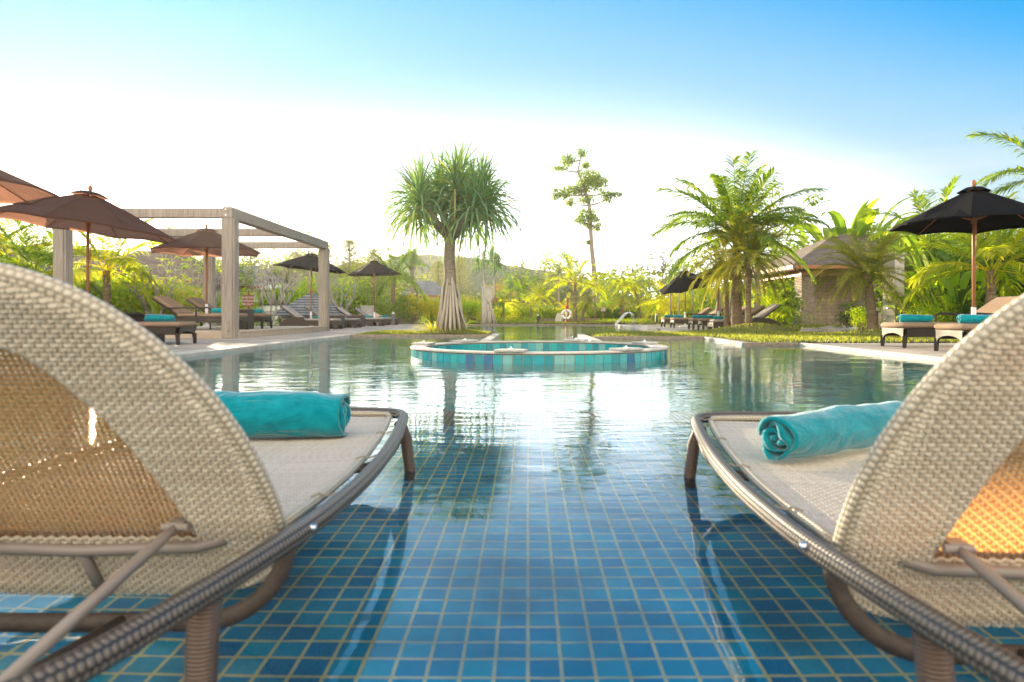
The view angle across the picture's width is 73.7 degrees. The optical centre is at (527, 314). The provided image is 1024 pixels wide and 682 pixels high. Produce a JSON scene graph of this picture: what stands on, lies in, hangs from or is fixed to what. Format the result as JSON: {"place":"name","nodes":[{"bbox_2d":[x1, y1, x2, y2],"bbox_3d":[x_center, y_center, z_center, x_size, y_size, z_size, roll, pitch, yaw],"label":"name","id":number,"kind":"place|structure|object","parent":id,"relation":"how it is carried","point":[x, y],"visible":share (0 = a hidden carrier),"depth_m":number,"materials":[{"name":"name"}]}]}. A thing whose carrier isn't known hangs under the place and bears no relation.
{"place":"outdoors","nodes":[
{"label":"outdoors","id":0,"kind":"place"},
{"bbox_2d":[0,263,414,681],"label":"woven lounger","id":1,"kind":"object","parent":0,"point":[228,491],"visible":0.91,"depth_m":1.10,"materials":[{"name":"wicker"}]},
{"bbox_2d":[168,391,350,437],"bbox_3d":[-0.824,0.306,2.096,0.535,0.143,0.139,1,0,-5],"label":"rolled towel","id":2,"kind":"object","parent":1,"relation":"on","point":[285,414],"visible":0.6,"depth_m":2.05,"materials":[{"name":"teal fabric"}]},
{"bbox_2d":[0,324,444,367],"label":"deck paving","id":3,"kind":"structure","parent":0,"point":[187,344],"depth_m":14.55,"materials":[{"name":"beige stone"}]},
{"bbox_2d":[0,170,58,204],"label":"umbrella","id":4,"kind":"object","parent":3,"relation":"on","point":[15,190],"visible":1,"depth_m":9.21,"materials":[{"name":"brown fabric"}]},
{"bbox_2d":[0,185,176,293],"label":"umbrella","id":5,"kind":"object","parent":3,"relation":"on","point":[89,212],"visible":0.83,"depth_m":11.15,"materials":[{"name":"brown fabric"}]},
{"bbox_2d":[65,312,196,344],"bbox_3d":[-6.853,0.117,11.750,1.989,0.799,0.755,0,0,-2],"label":"deck lounger","id":6,"kind":"object","parent":3,"relation":"on","point":[177,329],"visible":0.38,"depth_m":11.46,"materials":[{"name":"wicker"}]},
{"bbox_2d":[53,207,328,338],"bbox_3d":[-8.160,-0.882,17.935,3.860,2.795,7.010,0,0,0],"label":"pergola","id":7,"kind":"object","parent":3,"relation":"on","point":[230,231],"visible":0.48,"depth_m":14.61,"materials":[{"name":"wood"}]},
{"bbox_2d":[165,326,326,337],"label":"timber platform","id":8,"kind":"structure","parent":3,"relation":"on","point":[256,331],"depth_m":16.43,"materials":[{"name":"beige wood"}]},
{"bbox_2d":[151,296,247,329],"bbox_3d":[-7.723,-0.033,16.100,1.989,0.799,0.755,0,0,0],"label":"deck lounger","id":9,"kind":"object","parent":8,"relation":"on","point":[181,312],"visible":0.64,"depth_m":15.78,"materials":[{"name":"wicker"}]},
{"bbox_2d":[150,224,260,328],"bbox_3d":[-7.980,-0.940,16.950,2.442,2.610,2.442,0,0,17],"label":"umbrella","id":10,"kind":"object","parent":8,"relation":"on","point":[206,241],"visible":0.81,"depth_m":16.81,"materials":[{"name":"brown fabric"}]},
{"bbox_2d":[186,297,272,328],"bbox_3d":[-7.753,-0.033,17.750,1.989,0.799,0.755,0,0,0],"label":"deck lounger","id":11,"kind":"object","parent":8,"relation":"on","point":[261,318],"visible":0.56,"depth_m":17.48,"materials":[{"name":"wicker"}]},
{"bbox_2d":[273,250,346,317],"bbox_3d":[-7.977,-0.914,24.996,2.433,2.858,2.441,0,0,14],"label":"umbrella","id":12,"kind":"object","parent":3,"relation":"on","point":[308,261],"visible":0.8,"depth_m":24.70,"materials":[{"name":"black fabric"}]},
{"bbox_2d":[279,305,342,328],"bbox_3d":[-7.635,0.100,24.000,2.070,0.829,0.680,0,0,0],"label":"deck lounger","id":13,"kind":"object","parent":3,"relation":"on","point":[297,319],"visible":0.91,"depth_m":23.66,"materials":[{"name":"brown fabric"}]},
{"bbox_2d":[347,259,401,317],"bbox_3d":[-7.189,-1.055,32.003,2.311,3.140,2.312,0,0,-38],"label":"umbrella","id":14,"kind":"object","parent":3,"relation":"on","point":[374,268],"visible":0.91,"depth_m":31.62,"materials":[{"name":"black fabric"}]},
{"bbox_2d":[366,297,404,317],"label":"shrub","id":15,"kind":"object","parent":3,"relation":"on","point":[382,311],"visible":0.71,"depth_m":35.92,"materials":[{"name":"green plant"}]},
{"bbox_2d":[350,246,431,323],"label":"coconut palm","id":16,"kind":"object","parent":3,"relation":"on","point":[392,282],"visible":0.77,"depth_m":36.43,"materials":[{"name":"green plant"}]},
{"bbox_2d":[381,329,482,333],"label":"lawn","id":17,"kind":"structure","parent":0,"point":[444,333],"depth_m":17.28,"materials":[{"name":"green plant"}]},
{"bbox_2d":[367,136,536,330],"bbox_3d":[-2.004,-2.106,18.098,4.830,5.174,5.127,0,0,0],"label":"screw pine","id":18,"kind":"object","parent":17,"relation":"on","point":[474,199],"visible":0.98,"depth_m":17.57,"materials":[{"name":"green plant"}]},
{"bbox_2d":[42,318,956,343],"bbox_3d":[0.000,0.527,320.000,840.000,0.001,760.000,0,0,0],"label":"ground","id":19,"kind":"structure","parent":0,"point":[703,337],"depth_m":14.30,"materials":[{"name":"green plant"}]},
{"bbox_2d":[0,203,50,273],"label":"coconut palm","id":20,"kind":"object","parent":19,"relation":"on","point":[2,237],"visible":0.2,"depth_m":21.25,"materials":[{"name":"green plant"}]},
{"bbox_2d":[0,220,108,328],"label":"coconut palm","id":21,"kind":"object","parent":19,"relation":"on","point":[44,258],"visible":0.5,"depth_m":18.63,"materials":[{"name":"green plant"}]},
{"bbox_2d":[25,219,163,313],"bbox_3d":[-11.958,-1.250,19.558,3.838,3.559,3.978,0,0,0],"label":"coconut palm","id":22,"kind":"object","parent":19,"relation":"on","point":[125,263],"visible":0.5,"depth_m":19.37,"materials":[{"name":"green plant"}]},
{"bbox_2d":[73,250,136,294],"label":"tree","id":23,"kind":"object","parent":19,"relation":"on","point":[93,263],"visible":0.01,"depth_m":32.64,"materials":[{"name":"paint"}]},
{"bbox_2d":[73,268,148,312],"bbox_3d":[-12.816,-0.483,20.977,2.791,2.091,2.835,0,0,22],"label":"shrub","id":24,"kind":"object","parent":19,"relation":"on","point":[118,298],"visible":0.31,"depth_m":20.66,"materials":[{"name":"green plant"}]},
{"bbox_2d":[110,273,179,313],"bbox_3d":[-12.606,-0.424,22.159,2.833,2.034,2.949,0,0,42],"label":"shrub","id":25,"kind":"object","parent":19,"relation":"on","point":[150,291],"visible":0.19,"depth_m":21.64,"materials":[{"name":"green plant"}]},
{"bbox_2d":[117,264,178,313],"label":"frangipani tree","id":26,"kind":"object","parent":19,"relation":"on","point":[156,291],"visible":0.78,"depth_m":20.73,"materials":[{"name":"green plant"}]},
{"bbox_2d":[113,272,201,316],"bbox_3d":[-12.298,-0.436,22.517,3.046,1.983,2.678,0,0,32],"label":"shrub","id":27,"kind":"object","parent":19,"relation":"on","point":[181,282],"visible":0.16,"depth_m":22.46,"materials":[{"name":"green plant"}]},
{"bbox_2d":[142,283,202,325],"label":"shrub","id":28,"kind":"object","parent":19,"relation":"on","point":[184,292],"visible":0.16,"depth_m":22.77,"materials":[{"name":"green plant"}]},
{"bbox_2d":[125,251,220,315],"bbox_3d":[-19.406,-1.404,36.000,6.500,3.879,5.000,0,0,-8],"label":"villa","id":29,"kind":"object","parent":19,"relation":"on","point":[150,261],"visible":0.02,"depth_m":35.00,"materials":[{"name":"paint"}]},
{"bbox_2d":[156,253,202,312],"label":"frangipani tree","id":30,"kind":"object","parent":19,"relation":"on","point":[192,271],"visible":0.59,"depth_m":24.06,"materials":[{"name":"green plant"}]},
{"bbox_2d":[202,258,263,295],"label":"broadleaf tree","id":31,"kind":"object","parent":19,"relation":"on","point":[241,267],"visible":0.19,"depth_m":43.50,"materials":[{"name":"green plant"}]},
{"bbox_2d":[239,266,290,297],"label":"frangipani tree","id":32,"kind":"object","parent":19,"relation":"on","point":[257,282],"visible":0.03,"depth_m":44.55,"materials":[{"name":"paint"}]},
{"bbox_2d":[244,257,300,325],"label":"frangipani tree","id":33,"kind":"object","parent":19,"relation":"on","point":[260,303],"visible":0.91,"depth_m":27.45,"materials":[{"name":"grey plant"}]},
{"bbox_2d":[254,262,308,322],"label":"frangipani tree","id":34,"kind":"object","parent":19,"relation":"on","point":[293,284],"visible":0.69,"depth_m":30.89,"materials":[{"name":"grey plant"}]},
{"bbox_2d":[263,281,309,303],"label":"shrub","id":35,"kind":"object","parent":19,"relation":"on","point":[295,295],"visible":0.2,"depth_m":36.84,"materials":[{"name":"green plant"}]},
{"bbox_2d":[272,291,343,321],"bbox_3d":[-9.698,-0.268,30.500,3.560,1.606,3.560,0,0,0],"label":"shingled hut","id":36,"kind":"object","parent":19,"relation":"on","point":[299,304],"visible":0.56,"depth_m":29.62,"materials":[{"name":"grey"}]},
{"bbox_2d":[303,275,372,314],"bbox_3d":[-10.159,-0.722,36.140,3.826,2.713,3.735,0,0,-36],"label":"shrub","id":37,"kind":"object","parent":19,"relation":"on","point":[338,302],"visible":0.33,"depth_m":35.83,"materials":[{"name":"green plant"}]},
{"bbox_2d":[315,277,362,310],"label":"frangipani tree","id":38,"kind":"object","parent":19,"relation":"on","point":[335,303],"visible":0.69,"depth_m":33.00,"materials":[{"name":"green plant"}]},
{"bbox_2d":[329,237,379,299],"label":"casuarina tree","id":39,"kind":"object","parent":19,"relation":"on","point":[350,248],"visible":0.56,"depth_m":43.85,"materials":[{"name":"green plant"}]},
{"bbox_2d":[331,253,409,300],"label":"broadleaf tree","id":40,"kind":"object","parent":19,"relation":"on","point":[376,282],"visible":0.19,"depth_m":51.45,"materials":[{"name":"green plant"}]},
{"bbox_2d":[354,246,399,303],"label":"casuarina tree","id":41,"kind":"object","parent":19,"relation":"on","point":[373,250],"visible":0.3,"depth_m":49.88,"materials":[{"name":"green plant"}]},
{"bbox_2d":[376,294,423,323],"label":"shrub","id":42,"kind":"object","parent":19,"relation":"on","point":[402,317],"visible":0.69,"depth_m":36.85,"materials":[{"name":"green plant"}]},
{"bbox_2d":[395,245,425,321],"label":"screw pine","id":43,"kind":"object","parent":19,"relation":"on","point":[415,258],"visible":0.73,"depth_m":40.88,"materials":[{"name":"green plant"}]},
{"bbox_2d":[385,292,436,323],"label":"shrub","id":44,"kind":"object","parent":19,"relation":"on","point":[423,302],"visible":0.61,"depth_m":37.82,"materials":[{"name":"green plant"}]},
{"bbox_2d":[0,303,826,328],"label":"undergrowth","id":45,"kind":"object","parent":19,"relation":"on","point":[419,320],"visible":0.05,"depth_m":44.49,"materials":[{"name":"green plant"}]},
{"bbox_2d":[400,281,441,320],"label":"villa","id":46,"kind":"object","parent":19,"relation":"on","point":[432,289],"visible":0.09,"depth_m":58.79,"materials":[{"name":"paint"}]},
{"bbox_2d":[455,254,476,305],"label":"casuarina tree","id":47,"kind":"object","parent":19,"relation":"on","point":[459,268],"visible":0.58,"depth_m":74.85,"materials":[{"name":"green plant"}]},
{"bbox_2d":[460,296,481,321],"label":"shrub","id":48,"kind":"object","parent":19,"relation":"on","point":[472,308],"visible":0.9,"depth_m":39.75,"materials":[{"name":"green plant"}]},
{"bbox_2d":[467,242,508,323],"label":"screw pine","id":49,"kind":"object","parent":19,"relation":"on","point":[489,317],"visible":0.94,"depth_m":35.71,"materials":[{"name":"green plant"}]},
{"bbox_2d":[217,247,793,317],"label":"wood","id":50,"kind":"object","parent":19,"relation":"on","point":[569,288],"visible":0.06,"depth_m":97.32,"materials":[{"name":"green plant"}]},
{"bbox_2d":[538,247,581,307],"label":"garden tree","id":51,"kind":"object","parent":19,"relation":"on","point":[557,270],"visible":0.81,"depth_m":61.86,"materials":[{"name":"green plant"}]},
{"bbox_2d":[544,254,606,323],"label":"coconut palm","id":52,"kind":"object","parent":19,"relation":"on","point":[569,268],"visible":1,"depth_m":38.41,"materials":[{"name":"green plant"}]},
{"bbox_2d":[549,147,622,308],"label":"tall tree","id":53,"kind":"object","parent":19,"relation":"on","point":[593,181],"visible":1,"depth_m":51.88,"materials":[{"name":"green plant"}]},
{"bbox_2d":[589,308,636,319],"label":"clipped hedge","id":54,"kind":"object","parent":19,"relation":"on","point":[616,315],"visible":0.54,"depth_m":42.81,"materials":[{"name":"green plant"}]},
{"bbox_2d":[607,270,657,308],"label":"round tree","id":55,"kind":"object","parent":19,"relation":"on","point":[638,295],"visible":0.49,"depth_m":55.80,"materials":[{"name":"green plant"}]},
{"bbox_2d":[593,336,702,338],"bbox_3d":[2.730,0.546,15.545,2.500,0.087,0.120,0,0,0],"label":"pool coping","id":56,"kind":"object","parent":19,"relation":"on","point":[648,337],"visible":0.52,"depth_m":15.48,"materials":[{"name":"beige stone"}]},
{"bbox_2d":[638,235,687,301],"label":"garden tree","id":57,"kind":"object","parent":19,"relation":"on","point":[663,267],"visible":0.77,"depth_m":49.98,"materials":[{"name":"green plant"}]},
{"bbox_2d":[636,277,699,324],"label":"areca palm","id":58,"kind":"object","parent":19,"relation":"on","point":[674,303],"visible":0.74,"depth_m":33.79,"materials":[{"name":"green plant"}]},
{"bbox_2d":[696,203,806,323],"bbox_3d":[6.043,-1.238,18.439,2.903,3.528,2.918,0,0,0],"label":"date palm","id":59,"kind":"object","parent":19,"relation":"on","point":[746,243],"visible":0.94,"depth_m":18.28,"materials":[{"name":"green plant"}]},
{"bbox_2d":[751,278,805,325],"bbox_3d":[9.106,-0.366,25.142,1.944,2.029,1.821,0,0,-3],"label":"shrub","id":60,"kind":"object","parent":19,"relation":"on","point":[795,304],"visible":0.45,"depth_m":24.77,"materials":[{"name":"green plant"}]},
{"bbox_2d":[744,234,901,325],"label":"stone pavilion","id":61,"kind":"structure","parent":19,"relation":"on","point":[804,290],"depth_m":30.94,"materials":[{"name":"beige stone"}]},
{"bbox_2d":[779,196,913,247],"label":"travellers palm","id":62,"kind":"object","parent":19,"relation":"on","point":[863,226],"visible":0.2,"depth_m":33.14,"materials":[{"name":"green plant"}]},
{"bbox_2d":[778,196,917,257],"bbox_3d":[16.601,-2.777,37.349,7.621,6.624,7.148,0,0,-21],"label":"travellers palm","id":63,"kind":"object","parent":19,"relation":"on","point":[853,227],"visible":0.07,"depth_m":35.28,"materials":[{"name":"green plant"}]},
{"bbox_2d":[834,298,866,327],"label":"shrub","id":64,"kind":"object","parent":19,"relation":"on","point":[845,318],"visible":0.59,"depth_m":25.89,"materials":[{"name":"green plant"}]},
{"bbox_2d":[799,343,942,360],"bbox_3d":[5.041,0.549,4.140,0.179,0.081,16.283,0,0,-1],"label":"pool coping","id":65,"kind":"object","parent":19,"relation":"on","point":[909,355],"visible":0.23,"depth_m":9.56,"materials":[{"name":"stone"}]},
{"bbox_2d":[876,273,966,315],"bbox_3d":[9.458,-0.264,16.464,1.912,1.586,1.945,0,0,36],"label":"heliconia","id":66,"kind":"object","parent":19,"relation":"on","point":[922,294],"visible":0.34,"depth_m":16.20,"materials":[{"name":"green plant"}]},
{"bbox_2d":[859,174,1009,261],"bbox_3d":[12.463,-1.898,21.143,4.341,4.850,4.203,0,0,0],"label":"coconut palm","id":67,"kind":"object","parent":19,"relation":"on","point":[924,206],"visible":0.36,"depth_m":21.01,"materials":[{"name":"green plant"}]},
{"bbox_2d":[862,242,1011,318],"bbox_3d":[12.673,-0.771,19.815,5.287,2.686,4.939,0,0,22],"label":"shrub","id":68,"kind":"object","parent":19,"relation":"on","point":[877,291],"visible":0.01,"depth_m":20.62,"materials":[{"name":"green plant"}]},
{"bbox_2d":[876,233,1018,320],"bbox_3d":[10.551,-0.854,17.457,3.449,2.773,2.801,0,0,-24],"label":"heliconia","id":69,"kind":"object","parent":19,"relation":"on","point":[907,240],"visible":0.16,"depth_m":17.38,"materials":[{"name":"green plant"}]},
{"bbox_2d":[899,241,1021,315],"bbox_3d":[12.115,-0.680,17.953,4.657,2.490,4.842,0,0,21],"label":"shrub","id":70,"kind":"object","parent":19,"relation":"on","point":[939,258],"visible":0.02,"depth_m":17.79,"materials":[{"name":"green plant"}]},
{"bbox_2d":[947,238,1023,312],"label":"shrub","id":71,"kind":"object","parent":19,"relation":"on","point":[982,262],"visible":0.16,"depth_m":15.29,"materials":[{"name":"green plant"}]},
{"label":"pool wall","id":72,"kind":"structure","parent":19,"relation":"on","visible":0},
{"bbox_2d":[1,335,349,376],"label":"pool coping","id":73,"kind":"object","parent":72,"relation":"on","point":[191,353],"visible":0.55,"depth_m":10.83,"materials":[{"name":"stone"}]},
{"bbox_2d":[350,334,490,336],"bbox_3d":[-2.680,0.546,17.045,3.500,0.087,0.120,0,0,0],"label":"pool coping","id":74,"kind":"object","parent":72,"relation":"on","point":[419,335],"visible":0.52,"depth_m":16.98,"materials":[{"name":"beige stone"}]},
{"bbox_2d":[343,253,656,316],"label":"hill","id":75,"kind":"structure","parent":0,"point":[478,283],"depth_m":153.56,"materials":[{"name":"green plant"}]},
{"bbox_2d":[0,325,1023,681],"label":"water","id":76,"kind":"structure","parent":0,"point":[544,523],"depth_m":1.65,"materials":[{"name":"blue liquid"}]},
{"bbox_2d":[0,0,1023,300],"label":"sky","id":77,"kind":"structure","parent":0,"point":[283,112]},
{"bbox_2d":[495,321,677,323],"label":"lawn","id":78,"kind":"structure","parent":0,"point":[578,322],"depth_m":36.12,"materials":[{"name":"green plant"}]},
{"bbox_2d":[486,284,524,321],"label":"date palm","id":79,"kind":"object","parent":78,"relation":"on","point":[502,298],"visible":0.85,"depth_m":39.98,"materials":[{"name":"green plant"}]},
{"bbox_2d":[572,290,602,323],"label":"date palm","id":80,"kind":"object","parent":78,"relation":"on","point":[588,302],"visible":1,"depth_m":37.22,"materials":[{"name":"green plant"}]},
{"bbox_2d":[356,319,959,342],"bbox_3d":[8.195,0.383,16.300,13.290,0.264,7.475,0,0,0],"label":"lawn","id":81,"kind":"structure","parent":0,"point":[770,326],"depth_m":15.91,"materials":[{"name":"green plant"}]},
{"bbox_2d":[648,150,830,325],"bbox_3d":[5.957,-1.942,19.466,4.939,4.940,4.954,0,0,0],"label":"coconut palm","id":82,"kind":"object","parent":81,"relation":"on","point":[736,208],"visible":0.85,"depth_m":18.86,"materials":[{"name":"green plant"}]},
{"bbox_2d":[807,226,929,329],"bbox_3d":[7.843,-0.732,16.016,2.779,2.523,2.649,0,0,0],"label":"date palm","id":83,"kind":"object","parent":81,"relation":"on","point":[866,277],"visible":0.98,"depth_m":15.88,"materials":[{"name":"green plant"}]},
{"bbox_2d":[882,252,906,321],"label":"shower column","id":84,"kind":"structure","parent":81,"relation":"on","point":[887,310],"depth_m":16.76,"materials":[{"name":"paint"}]},
{"bbox_2d":[893,296,960,337],"bbox_3d":[8.178,0.063,13.994,1.270,0.952,0.945,0,0,25],"label":"shrub","id":85,"kind":"object","parent":81,"relation":"on","point":[934,311],"visible":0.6,"depth_m":14.02,"materials":[{"name":"green plant"}]},
{"bbox_2d":[890,250,1015,321],"bbox_3d":[9.002,-0.457,14.436,2.482,1.973,1.542,0,0,20],"label":"heliconia","id":86,"kind":"object","parent":81,"relation":"on","point":[951,284],"visible":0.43,"depth_m":14.56,"materials":[{"name":"green plant"}]},
{"bbox_2d":[894,190,1023,312],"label":"coconut palm","id":87,"kind":"object","parent":81,"relation":"on","point":[984,250],"visible":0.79,"depth_m":13.20,"materials":[{"name":"green plant"}]},
{"bbox_2d":[963,128,1023,195],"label":"coconut palm","id":88,"kind":"object","parent":81,"relation":"on","point":[1016,170],"visible":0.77,"depth_m":18.01,"materials":[{"name":"green plant"}]},
{"bbox_2d":[620,324,712,331],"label":"deck paving","id":89,"kind":"structure","parent":0,"point":[667,328],"depth_m":26.70,"materials":[{"name":"grey stone"}]},
{"bbox_2d":[658,268,708,326],"bbox_3d":[6.428,-0.668,27.651,2.099,2.366,2.182,0,0,-43],"label":"umbrella","id":90,"kind":"object","parent":89,"relation":"on","point":[679,284],"visible":0.68,"depth_m":27.18,"materials":[{"name":"black fabric"}]},
{"bbox_2d":[687,281,731,315],"bbox_3d":[8.127,-0.706,31.087,2.583,2.476,3.134,0,0,27],"label":"heliconia","id":91,"kind":"object","parent":89,"relation":"on","point":[696,304],"visible":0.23,"depth_m":30.74,"materials":[{"name":"green plant"}]},
{"bbox_2d":[682,228,741,315],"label":"shade tree","id":92,"kind":"object","parent":89,"relation":"on","point":[693,261],"visible":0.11,"depth_m":25.57,"materials":[{"name":"green plant"}]},
{"bbox_2d":[680,229,765,326],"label":"date palm","id":93,"kind":"object","parent":89,"relation":"on","point":[726,306],"visible":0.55,"depth_m":19.82,"materials":[{"name":"green plant"}]},
{"bbox_2d":[707,304,781,329],"bbox_3d":[6.455,0.100,20.300,2.070,0.829,0.680,0,0,0],"label":"deck lounger","id":94,"kind":"object","parent":89,"relation":"on","point":[757,318],"visible":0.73,"depth_m":20.02,"materials":[{"name":"wicker"}]},
{"bbox_2d":[753,285,799,324],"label":"areca palm","id":95,"kind":"object","parent":89,"relation":"on","point":[782,308],"visible":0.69,"depth_m":22.99,"materials":[{"name":"green plant"}]},
{"bbox_2d":[689,179,829,314],"bbox_3d":[8.307,-2.153,24.616,4.442,5.357,3.377,0,0,-20],"label":"shade tree","id":96,"kind":"object","parent":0,"point":[812,203],"visible":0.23,"depth_m":24.39,"materials":[{"name":"green plant"}]},
{"bbox_2d":[684,294,1023,681],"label":"woven lounger","id":97,"kind":"object","parent":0,"point":[914,488],"visible":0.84,"depth_m":1.02,"materials":[{"name":"wicker"}]},
{"bbox_2d":[757,401,902,459],"bbox_3d":[0.883,0.311,1.889,0.643,0.125,0.123,0,0,-32],"label":"rolled towel","id":98,"kind":"object","parent":97,"relation":"on","point":[832,429],"visible":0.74,"depth_m":1.76,"materials":[{"name":"teal fabric"}]},
{"bbox_2d":[837,326,881,329],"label":"garden path","id":99,"kind":"structure","parent":0,"point":[843,328],"depth_m":26.50,"materials":[{"name":"grey stone"}]},
{"bbox_2d":[845,305,879,329],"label":"shrub","id":100,"kind":"object","parent":99,"relation":"on","point":[861,315],"visible":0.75,"depth_m":19.96,"materials":[{"name":"green plant"}]},
{"bbox_2d":[813,343,957,356],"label":"deck paving","id":101,"kind":"structure","parent":0,"point":[944,349],"depth_m":10.60,"materials":[{"name":"beige stone"}]},
{"bbox_2d":[881,296,1019,347],"bbox_3d":[6.702,0.117,10.750,1.989,0.799,0.755,0,0,-1],"label":"deck lounger","id":102,"kind":"object","parent":101,"relation":"on","point":[904,330],"visible":0.58,"depth_m":10.62,"materials":[{"name":"wicker"}]},
{"bbox_2d":[898,314,932,321],"bbox_3d":[6.101,0.067,10.744,0.478,0.136,0.125,0,0,13],"label":"rolled towel","id":103,"kind":"object","parent":102,"relation":"on","point":[913,318],"visible":0.99,"depth_m":10.70,"materials":[{"name":"teal fabric"}]},
{"bbox_2d":[890,179,1023,345],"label":"umbrella","id":104,"kind":"object","parent":101,"relation":"on","point":[974,210],"visible":0.86,"depth_m":10.17,"materials":[{"name":"black fabric"}]},
{"bbox_2d":[934,323,979,350],"bbox_3d":[6.683,0.117,9.250,1.989,0.799,0.755,0,0,1],"label":"deck lounger","id":105,"kind":"object","parent":101,"relation":"on","point":[960,332],"visible":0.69,"depth_m":9.24,"materials":[{"name":"wicker"}]},
{"bbox_2d":[957,314,991,323],"bbox_3d":[6.101,0.067,9.265,0.478,0.136,0.125,0,0,11],"label":"rolled towel","id":106,"kind":"object","parent":105,"relation":"on","point":[969,319],"visible":0.66,"depth_m":9.23,"materials":[{"name":"teal fabric"}]},
{"label":"pool floor","id":107,"kind":"structure","parent":0,"visible":0},
{"bbox_2d":[410,338,667,363],"bbox_3d":[0.136,1.065,9.439,3.545,1.390,3.538,0,0,0],"label":"round tub","id":108,"kind":"object","parent":107,"relation":"on","point":[510,352],"visible":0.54,"depth_m":8.19,"materials":[{"name":"tile"}]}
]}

